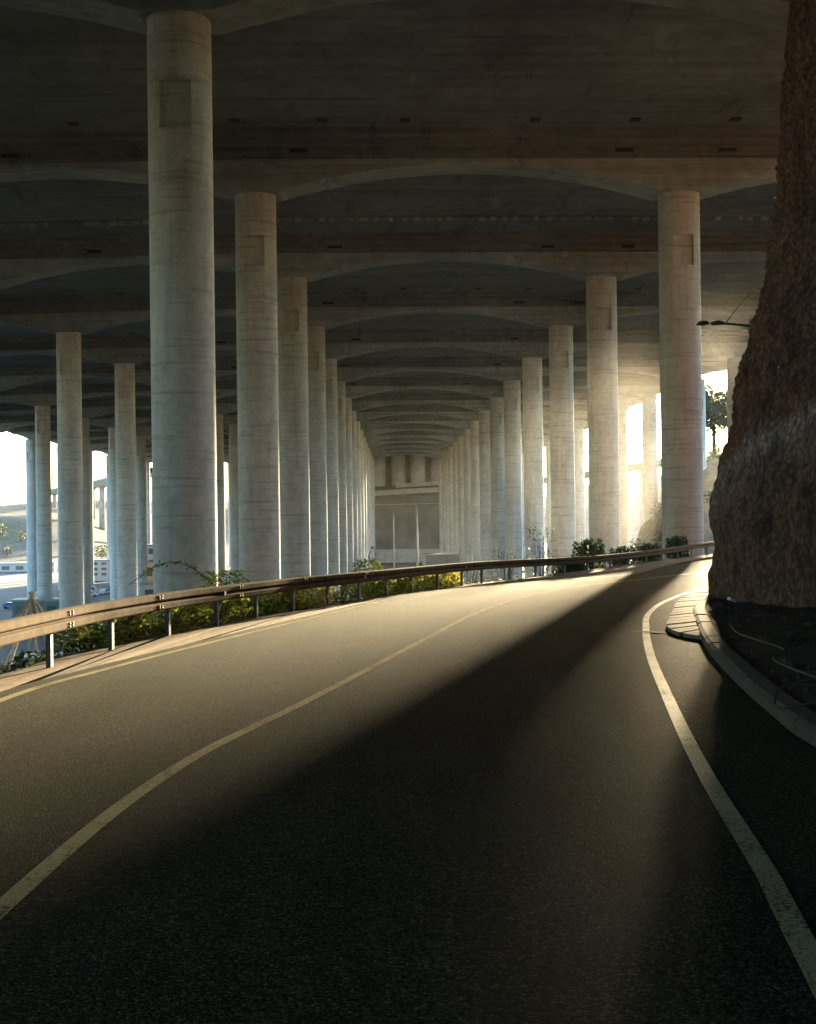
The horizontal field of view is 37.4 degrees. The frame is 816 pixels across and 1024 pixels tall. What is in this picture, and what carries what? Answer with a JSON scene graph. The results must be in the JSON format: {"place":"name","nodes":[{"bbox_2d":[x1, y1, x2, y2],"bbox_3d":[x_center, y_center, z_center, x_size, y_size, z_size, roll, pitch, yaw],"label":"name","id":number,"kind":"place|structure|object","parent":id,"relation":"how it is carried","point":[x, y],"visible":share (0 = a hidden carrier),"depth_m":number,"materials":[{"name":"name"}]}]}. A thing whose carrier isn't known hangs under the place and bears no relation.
{"place":"outdoors","nodes":[
{"label":"outdoors","id":0,"kind":"place"},
{"bbox_2d":[0,571,239,673],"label":"parking yard","id":1,"kind":"structure","parent":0,"point":[13,586],"depth_m":344.84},
{"bbox_2d":[25,439,36,597],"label":"concrete column","id":2,"kind":"structure","parent":1,"relation":"on","point":[31,517],"depth_m":337.20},
{"bbox_2d":[10,597,58,633],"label":"cabin","id":3,"kind":"object","parent":1,"relation":"on","point":[48,604],"visible":0.26,"depth_m":231.66,"materials":[{"name":"teal paint"}]},
{"bbox_2d":[21,653,56,667],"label":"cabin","id":4,"kind":"object","parent":1,"relation":"on","point":[25,657],"visible":0.04,"depth_m":176.82,"materials":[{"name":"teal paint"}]},
{"bbox_2d":[56,332,83,654],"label":"concrete column","id":5,"kind":"structure","parent":1,"relation":"on","point":[70,470],"depth_m":149.57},
{"bbox_2d":[94,559,109,580],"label":"building","id":6,"kind":"structure","parent":1,"relation":"on","point":[101,569],"depth_m":418.89,"materials":[{"name":"white paint"}]},
{"bbox_2d":[108,428,116,599],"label":"concrete column","id":7,"kind":"structure","parent":1,"relation":"on","point":[112,514],"depth_m":306.04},
{"bbox_2d":[114,363,137,639],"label":"concrete column","id":8,"kind":"structure","parent":1,"relation":"on","point":[125,448],"depth_m":180.96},
{"bbox_2d":[136,435,146,595],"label":"concrete column","id":9,"kind":"structure","parent":1,"relation":"on","point":[141,507],"depth_m":337.55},
{"bbox_2d":[140,581,153,618],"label":"building","id":10,"kind":"structure","parent":1,"relation":"on","point":[147,587],"depth_m":254.98,"materials":[{"name":"concrete"}]},
{"bbox_2d":[147,544,152,560],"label":"building","id":11,"kind":"structure","parent":1,"relation":"on","point":[149,552],"depth_m":423.93,"materials":[{"name":"concrete"}]},
{"bbox_2d":[147,561,152,580],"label":"building","id":12,"kind":"structure","parent":1,"relation":"on","point":[150,574],"depth_m":417.30,"materials":[{"name":"concrete"}]},
{"bbox_2d":[0,553,712,691],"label":"road shoulder","id":13,"kind":"object","parent":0,"point":[86,659],"visible":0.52,"depth_m":21.98},
{"bbox_2d":[129,560,227,600],"bbox_3d":[-4.963,1.504,26.394,2.212,0.939,0.276,-1,0,-15],"label":"creeper","id":14,"kind":"object","parent":13,"relation":"on","point":[175,563],"visible":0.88,"depth_m":26.37,"materials":[{"name":"green plant"}]},
{"bbox_2d":[0,541,714,667],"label":"guardrail","id":15,"kind":"object","parent":13,"relation":"on","point":[48,624],"visible":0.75,"depth_m":24.98,"materials":[{"name":"metal"}]},
{"bbox_2d":[0,456,719,598],"bbox_3d":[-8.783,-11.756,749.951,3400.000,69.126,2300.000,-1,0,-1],"label":"ground","id":16,"kind":"structure","parent":0,"point":[13,517],"depth_m":714.44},
{"bbox_2d":[0,523,7,535],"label":"tree","id":17,"kind":"object","parent":16,"relation":"on","point":[3,530],"visible":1,"depth_m":687.37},
{"bbox_2d":[1,545,12,553],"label":"tree","id":18,"kind":"object","parent":16,"relation":"on","point":[7,549],"visible":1,"depth_m":646.55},
{"bbox_2d":[15,531,25,541],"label":"tree","id":19,"kind":"object","parent":16,"relation":"on","point":[20,534],"visible":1,"depth_m":687.05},
{"bbox_2d":[0,562,57,571],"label":"warehouse","id":20,"kind":"structure","parent":16,"relation":"on","point":[13,566],"depth_m":498.24,"materials":[{"name":"white paint"}]},
{"bbox_2d":[0,592,75,671],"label":"pole pyramid","id":21,"kind":"object","parent":16,"relation":"on","point":[32,603],"visible":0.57,"depth_m":79.45,"materials":[{"name":"brown wood"}]},
{"bbox_2d":[35,406,52,597],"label":"concrete column","id":22,"kind":"structure","parent":16,"relation":"on","point":[43,497],"depth_m":243.42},
{"bbox_2d":[57,448,58,589],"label":"concrete column","id":23,"kind":"structure","parent":16,"relation":"on","point":[57,513],"depth_m":368.95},
{"bbox_2d":[82,418,91,603],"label":"concrete column","id":24,"kind":"structure","parent":16,"relation":"on","point":[86,507],"depth_m":274.98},
{"bbox_2d":[90,451,93,583],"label":"concrete column","id":25,"kind":"structure","parent":16,"relation":"on","point":[91,516],"depth_m":400.56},
{"bbox_2d":[45,614,145,656],"bbox_3d":[-5.375,2.184,20.979,0.999,0.859,3.586,-1,0,8],"label":"shrub","id":26,"kind":"object","parent":16,"relation":"on","point":[74,634],"visible":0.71,"depth_m":20.37,"materials":[{"name":"green plant"}]},
{"bbox_2d":[94,545,106,558],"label":"tree","id":27,"kind":"object","parent":16,"relation":"on","point":[102,551],"visible":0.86,"depth_m":616.84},
{"bbox_2d":[51,467,152,543],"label":"viaduct","id":28,"kind":"object","parent":16,"relation":"on","point":[100,484],"visible":0.2,"depth_m":816.98,"materials":[{"name":"concrete"}]},
{"bbox_2d":[106,455,109,558],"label":"concrete column","id":29,"kind":"structure","parent":16,"relation":"on","point":[107,506],"depth_m":431.37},
{"bbox_2d":[146,463,150,543],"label":"concrete column","id":30,"kind":"structure","parent":16,"relation":"on","point":[148,501],"depth_m":494.41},
{"bbox_2d":[114,605,208,639],"bbox_3d":[-4.752,2.207,23.447,0.999,0.974,3.985,-1,0,12],"label":"shrub","id":31,"kind":"object","parent":16,"relation":"on","point":[150,623],"visible":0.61,"depth_m":23.34,"materials":[{"name":"green plant"}]},
{"bbox_2d":[147,10,217,620],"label":"concrete column","id":32,"kind":"structure","parent":16,"relation":"on","point":[181,256],"depth_m":55.72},
{"bbox_2d":[171,598,253,627],"bbox_3d":[-4.189,2.240,25.899,0.999,1.031,3.985,-1,0,14],"label":"shrub","id":33,"kind":"object","parent":16,"relation":"on","point":[229,611],"visible":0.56,"depth_m":26.14,"materials":[{"name":"green plant"}]},
{"bbox_2d":[216,414,224,612],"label":"concrete column","id":34,"kind":"structure","parent":16,"relation":"on","point":[220,491],"depth_m":275.24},
{"bbox_2d":[224,475,225,569],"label":"concrete column","id":35,"kind":"structure","parent":16,"relation":"on","point":[224,513],"depth_m":495.53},
{"bbox_2d":[199,569,253,618],"bbox_3d":[-4.211,2.073,27.939,1.198,1.513,2.110,-1,0,13],"label":"shrub","id":36,"kind":"object","parent":16,"relation":"on","point":[220,574],"visible":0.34,"depth_m":27.79,"materials":[{"name":"green plant"}]},
{"bbox_2d":[227,463,229,565],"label":"concrete column","id":37,"kind":"structure","parent":16,"relation":"on","point":[228,515],"depth_m":526.11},
{"bbox_2d":[229,424,239,600],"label":"concrete column","id":38,"kind":"structure","parent":16,"relation":"on","point":[234,492],"depth_m":306.44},
{"bbox_2d":[235,192,280,612],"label":"concrete column","id":39,"kind":"structure","parent":16,"relation":"on","point":[257,382],"depth_m":87.11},
{"bbox_2d":[236,590,305,617],"bbox_3d":[-3.360,2.288,29.316,0.999,1.088,3.985,-1,0,16],"label":"shrub","id":40,"kind":"object","parent":16,"relation":"on","point":[267,603],"visible":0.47,"depth_m":29.10,"materials":[{"name":"green plant"}]},
{"bbox_2d":[277,277,310,605],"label":"concrete column","id":41,"kind":"structure","parent":16,"relation":"on","point":[294,491],"depth_m":118.50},
{"bbox_2d":[270,586,339,611],"bbox_3d":[-2.638,2.339,31.220,0.983,1.006,4.001,-1,0,19],"label":"shrub","id":42,"kind":"object","parent":16,"relation":"on","point":[317,599],"visible":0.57,"depth_m":31.16,"materials":[{"name":"green plant"}]},
{"bbox_2d":[308,326,327,600],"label":"concrete column","id":43,"kind":"structure","parent":16,"relation":"on","point":[317,455],"depth_m":149.80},
{"bbox_2d":[325,358,339,600],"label":"concrete column","id":44,"kind":"structure","parent":16,"relation":"on","point":[332,465],"depth_m":181.29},
{"bbox_2d":[311,584,355,602],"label":"shrub","id":45,"kind":"object","parent":16,"relation":"on","point":[342,601],"visible":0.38,"depth_m":33.32,"materials":[{"name":"green plant"}]},
{"bbox_2d":[0,555,683,674],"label":"undergrowth","id":46,"kind":"object","parent":16,"relation":"on","point":[15,666],"visible":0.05,"depth_m":18.15,"materials":[{"name":"green plant"}]},
{"bbox_2d":[337,381,347,600],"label":"concrete column","id":47,"kind":"structure","parent":16,"relation":"on","point":[342,481],"depth_m":212.76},
{"bbox_2d":[345,398,353,599],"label":"concrete column","id":48,"kind":"structure","parent":16,"relation":"on","point":[349,480],"depth_m":244.22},
{"bbox_2d":[352,411,357,599],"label":"concrete column","id":49,"kind":"structure","parent":16,"relation":"on","point":[354,476],"depth_m":275.68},
{"bbox_2d":[356,421,361,570],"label":"concrete column","id":50,"kind":"structure","parent":16,"relation":"on","point":[359,493],"depth_m":307.11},
{"bbox_2d":[0,0,788,462],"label":"runway deck","id":51,"kind":"structure","parent":50,"relation":"on","point":[466,192],"depth_m":88.45,"materials":[{"name":"concrete"}]},
{"bbox_2d":[360,430,364,570],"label":"concrete column","id":52,"kind":"structure","parent":16,"relation":"on","point":[362,494],"depth_m":338.59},
{"bbox_2d":[363,437,367,569],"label":"concrete column","id":53,"kind":"structure","parent":16,"relation":"on","point":[365,496],"depth_m":370.00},
{"bbox_2d":[349,546,382,597],"bbox_3d":[-1.240,2.006,37.616,1.078,1.874,1.599,-1,0,17],"label":"shrub","id":54,"kind":"object","parent":16,"relation":"on","point":[363,566],"visible":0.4,"depth_m":37.54,"materials":[{"name":"green plant"}]},
{"bbox_2d":[339,579,395,601],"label":"shrub","id":55,"kind":"object","parent":16,"relation":"on","point":[365,592],"visible":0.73,"depth_m":35.16,"materials":[{"name":"green plant"}]},
{"bbox_2d":[366,443,369,570],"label":"concrete column","id":56,"kind":"structure","parent":16,"relation":"on","point":[367,476],"depth_m":401.43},
{"bbox_2d":[368,448,370,570],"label":"concrete column","id":57,"kind":"structure","parent":16,"relation":"on","point":[369,504],"depth_m":432.85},
{"bbox_2d":[370,452,372,568],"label":"concrete column","id":58,"kind":"structure","parent":16,"relation":"on","point":[371,505],"depth_m":464.29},
{"bbox_2d":[372,456,373,567],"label":"concrete column","id":59,"kind":"structure","parent":16,"relation":"on","point":[373,508],"depth_m":495.70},
{"bbox_2d":[373,459,375,561],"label":"concrete column","id":60,"kind":"structure","parent":16,"relation":"on","point":[374,505],"depth_m":527.08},
{"bbox_2d":[390,513,394,568],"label":"lighting mast","id":61,"kind":"object","parent":16,"relation":"on","point":[393,544],"visible":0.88,"depth_m":399.77,"materials":[{"name":"metal"}]},
{"bbox_2d":[370,577,418,594],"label":"shrub","id":62,"kind":"object","parent":16,"relation":"on","point":[400,590],"visible":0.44,"depth_m":37.79,"materials":[{"name":"green plant"}]},
{"bbox_2d":[374,455,439,562],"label":"abutment wall","id":63,"kind":"structure","parent":16,"relation":"on","point":[405,485],"depth_m":544.18,"materials":[{"name":"concrete"}]},
{"bbox_2d":[415,505,418,566],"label":"lighting mast","id":64,"kind":"object","parent":16,"relation":"on","point":[417,556],"visible":0.88,"depth_m":419.75,"materials":[{"name":"metal"}]},
{"bbox_2d":[396,574,441,590],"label":"shrub","id":65,"kind":"object","parent":16,"relation":"on","point":[422,583],"visible":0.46,"depth_m":40.13,"materials":[{"name":"green plant"}]},
{"bbox_2d":[438,459,441,552],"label":"concrete column","id":66,"kind":"structure","parent":16,"relation":"on","point":[440,507],"depth_m":527.16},
{"bbox_2d":[421,553,460,585],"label":"shed","id":67,"kind":"structure","parent":16,"relation":"on","point":[437,558],"depth_m":250.63,"materials":[{"name":"concrete"}]},
{"bbox_2d":[441,455,445,552],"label":"concrete column","id":68,"kind":"structure","parent":16,"relation":"on","point":[443,503],"depth_m":495.74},
{"bbox_2d":[426,572,463,588],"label":"shrub","id":69,"kind":"object","parent":16,"relation":"on","point":[445,579],"visible":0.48,"depth_m":42.47,"materials":[{"name":"yellow plant"}]},
{"bbox_2d":[444,452,448,552],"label":"concrete column","id":70,"kind":"structure","parent":16,"relation":"on","point":[446,504],"depth_m":464.27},
{"bbox_2d":[448,447,453,552],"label":"concrete column","id":71,"kind":"structure","parent":16,"relation":"on","point":[450,481],"depth_m":432.85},
{"bbox_2d":[452,442,458,553],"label":"concrete column","id":72,"kind":"structure","parent":16,"relation":"on","point":[455,496],"depth_m":401.44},
{"bbox_2d":[457,436,464,582],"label":"concrete column","id":73,"kind":"structure","parent":16,"relation":"on","point":[460,497],"depth_m":369.98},
{"bbox_2d":[463,429,471,583],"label":"concrete column","id":74,"kind":"structure","parent":16,"relation":"on","point":[467,496],"depth_m":338.56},
{"bbox_2d":[456,570,486,584],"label":"shrub","id":75,"kind":"object","parent":16,"relation":"on","point":[469,581],"visible":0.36,"depth_m":44.97,"materials":[{"name":"green plant"}]},
{"bbox_2d":[470,421,479,582],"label":"concrete column","id":76,"kind":"structure","parent":16,"relation":"on","point":[475,485],"depth_m":307.15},
{"bbox_2d":[479,410,491,581],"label":"concrete column","id":77,"kind":"structure","parent":16,"relation":"on","point":[485,485],"depth_m":275.78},
{"bbox_2d":[489,397,505,581],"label":"concrete column","id":78,"kind":"structure","parent":16,"relation":"on","point":[497,476],"depth_m":244.44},
{"bbox_2d":[488,545,523,580],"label":"shrub","id":79,"kind":"object","parent":16,"relation":"on","point":[503,558],"visible":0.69,"depth_m":48.08,"materials":[{"name":"green plant"}]},
{"bbox_2d":[503,380,522,579],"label":"concrete column","id":80,"kind":"structure","parent":16,"relation":"on","point":[512,466],"depth_m":213.06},
{"bbox_2d":[521,455,524,558],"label":"concrete column","id":81,"kind":"structure","parent":16,"relation":"on","point":[522,474],"depth_m":495.94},
{"bbox_2d":[522,357,544,577],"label":"concrete column","id":82,"kind":"structure","parent":16,"relation":"on","point":[533,443],"depth_m":181.67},
{"bbox_2d":[523,526,555,577],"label":"shrub","id":83,"kind":"object","parent":16,"relation":"on","point":[544,554],"visible":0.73,"depth_m":51.76,"materials":[{"name":"green plant"}]},
{"bbox_2d":[545,442,551,574],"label":"concrete column","id":84,"kind":"structure","parent":16,"relation":"on","point":[548,492],"depth_m":401.88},
{"bbox_2d":[549,325,575,574],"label":"concrete column","id":85,"kind":"structure","parent":16,"relation":"on","point":[562,469],"depth_m":150.26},
{"bbox_2d":[551,564,585,573],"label":"shrub","id":86,"kind":"object","parent":16,"relation":"on","point":[570,567],"visible":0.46,"depth_m":53.71,"materials":[{"name":"green plant"}]},
{"bbox_2d":[574,428,585,564],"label":"concrete column","id":87,"kind":"structure","parent":16,"relation":"on","point":[579,484],"depth_m":338.99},
{"bbox_2d":[570,537,605,570],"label":"shrub","id":88,"kind":"object","parent":16,"relation":"on","point":[591,550],"visible":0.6,"depth_m":57.51,"materials":[{"name":"green plant"}]},
{"bbox_2d":[586,275,619,568],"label":"concrete column","id":89,"kind":"structure","parent":16,"relation":"on","point":[602,393],"depth_m":118.87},
{"bbox_2d":[608,545,636,565],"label":"shrub","id":90,"kind":"object","parent":16,"relation":"on","point":[619,562],"visible":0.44,"depth_m":61.39,"materials":[{"name":"green plant"}]},
{"bbox_2d":[618,409,628,561],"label":"concrete column","id":91,"kind":"structure","parent":16,"relation":"on","point":[623,474],"depth_m":276.10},
{"bbox_2d":[544,455,708,527],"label":"viaduct","id":92,"kind":"object","parent":16,"relation":"on","point":[635,466],"visible":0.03,"depth_m":433.00,"materials":[{"name":"concrete"}]},
{"bbox_2d":[635,543,660,562],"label":"shrub","id":93,"kind":"object","parent":16,"relation":"on","point":[643,548],"visible":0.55,"depth_m":65.86,"materials":[{"name":"green plant"}]},
{"bbox_2d":[642,396,657,523],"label":"concrete column","id":94,"kind":"structure","parent":16,"relation":"on","point":[649,450],"depth_m":244.84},
{"bbox_2d":[651,530,661,542],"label":"slope shrub","id":95,"kind":"object","parent":16,"relation":"on","point":[659,537],"visible":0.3,"depth_m":206.88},
{"bbox_2d":[665,535,689,558],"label":"shrub","id":96,"kind":"object","parent":16,"relation":"on","point":[677,542],"visible":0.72,"depth_m":72.15,"materials":[{"name":"green plant"}]},
{"bbox_2d":[658,190,703,559],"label":"concrete column","id":97,"kind":"structure","parent":16,"relation":"on","point":[680,361],"depth_m":87.49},
{"bbox_2d":[702,379,705,470],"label":"concrete column","id":98,"kind":"structure","parent":16,"relation":"on","point":[704,421],"depth_m":213.57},
{"bbox_2d":[703,491,711,502],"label":"slope shrub","id":99,"kind":"object","parent":16,"relation":"on","point":[707,494],"visible":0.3,"depth_m":207.58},
{"bbox_2d":[706,443,722,458],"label":"tree","id":100,"kind":"object","parent":16,"relation":"on","point":[708,449],"visible":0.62,"depth_m":250.19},
{"bbox_2d":[706,450,722,460],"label":"slope shrub","id":101,"kind":"object","parent":16,"relation":"on","point":[714,455],"visible":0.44,"depth_m":219.91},
{"bbox_2d":[705,384,726,458],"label":"tree","id":102,"kind":"object","parent":16,"relation":"on","point":[716,409],"visible":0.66,"depth_m":248.77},
{"bbox_2d":[726,356,741,437],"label":"concrete column","id":103,"kind":"structure","parent":16,"relation":"on","point":[732,364],"depth_m":182.42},
{"bbox_2d":[0,370,726,504],"label":"sky","id":104,"kind":"structure","parent":0,"point":[12,447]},
{"bbox_2d":[0,555,815,1023],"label":"road","id":105,"kind":"structure","parent":0,"point":[506,813],"depth_m":7.06,"materials":[{"name":"asphalt"}]},
{"bbox_2d":[0,572,700,919],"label":"road marking","id":106,"kind":"object","parent":105,"relation":"on","point":[19,891],"visible":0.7,"depth_m":7.87,"materials":[{"name":"paint"}]},
{"bbox_2d":[0,556,706,701],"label":"road marking","id":107,"kind":"object","parent":105,"relation":"on","point":[45,685],"visible":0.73,"depth_m":17.88,"materials":[{"name":"paint"}]},
{"bbox_2d":[630,631,670,632],"bbox_3d":[4.177,2.049,20.600,0.929,0.010,0.275,-1,0,39],"label":"tar patch","id":108,"kind":"object","parent":105,"relation":"on","point":[650,631],"visible":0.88,"depth_m":20.70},
{"bbox_2d":[666,591,708,639],"bbox_3d":[6.686,2.148,27.677,1.133,0.476,17.687,-1,0,17],"label":"stone apron","id":109,"kind":"object","parent":105,"relation":"on","point":[681,621],"visible":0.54,"depth_m":22.63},
{"bbox_2d":[642,588,815,998],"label":"road marking","id":110,"kind":"object","parent":105,"relation":"on","point":[798,935],"visible":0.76,"depth_m":6.54,"materials":[{"name":"paint"}]},
{"bbox_2d":[693,593,815,746],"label":"kerb","id":111,"kind":"structure","parent":105,"relation":"on","point":[760,689],"depth_m":12.54,"materials":[{"name":"concrete"}]},
{"bbox_2d":[704,599,815,712],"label":"soil bed","id":112,"kind":"object","parent":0,"point":[803,659],"visible":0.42,"depth_m":17.74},
{"bbox_2d":[707,598,815,682],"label":"twigs","id":113,"kind":"object","parent":112,"relation":"on","point":[799,650],"visible":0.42,"depth_m":15.85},
{"bbox_2d":[708,598,815,693],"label":"rubble","id":114,"kind":"object","parent":112,"relation":"on","point":[790,663],"visible":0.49,"depth_m":17.11,"materials":[{"name":"stone"}]},
{"bbox_2d":[729,622,815,708],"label":"cable","id":115,"kind":"object","parent":112,"relation":"on","point":[789,684],"visible":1,"depth_m":10.74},
{"bbox_2d":[707,0,815,607],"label":"cliff","id":116,"kind":"structure","parent":0,"point":[762,512],"depth_m":26.37,"materials":[{"name":"stone"}]},
{"bbox_2d":[696,293,750,326],"bbox_3d":[10.930,-6.726,40.247,2.714,1.244,0.261,-1,0,-9],"label":"flood lamp","id":117,"kind":"object","parent":116,"relation":"attached to","point":[713,323],"visible":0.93,"depth_m":40.10,"materials":[{"name":"metal"}]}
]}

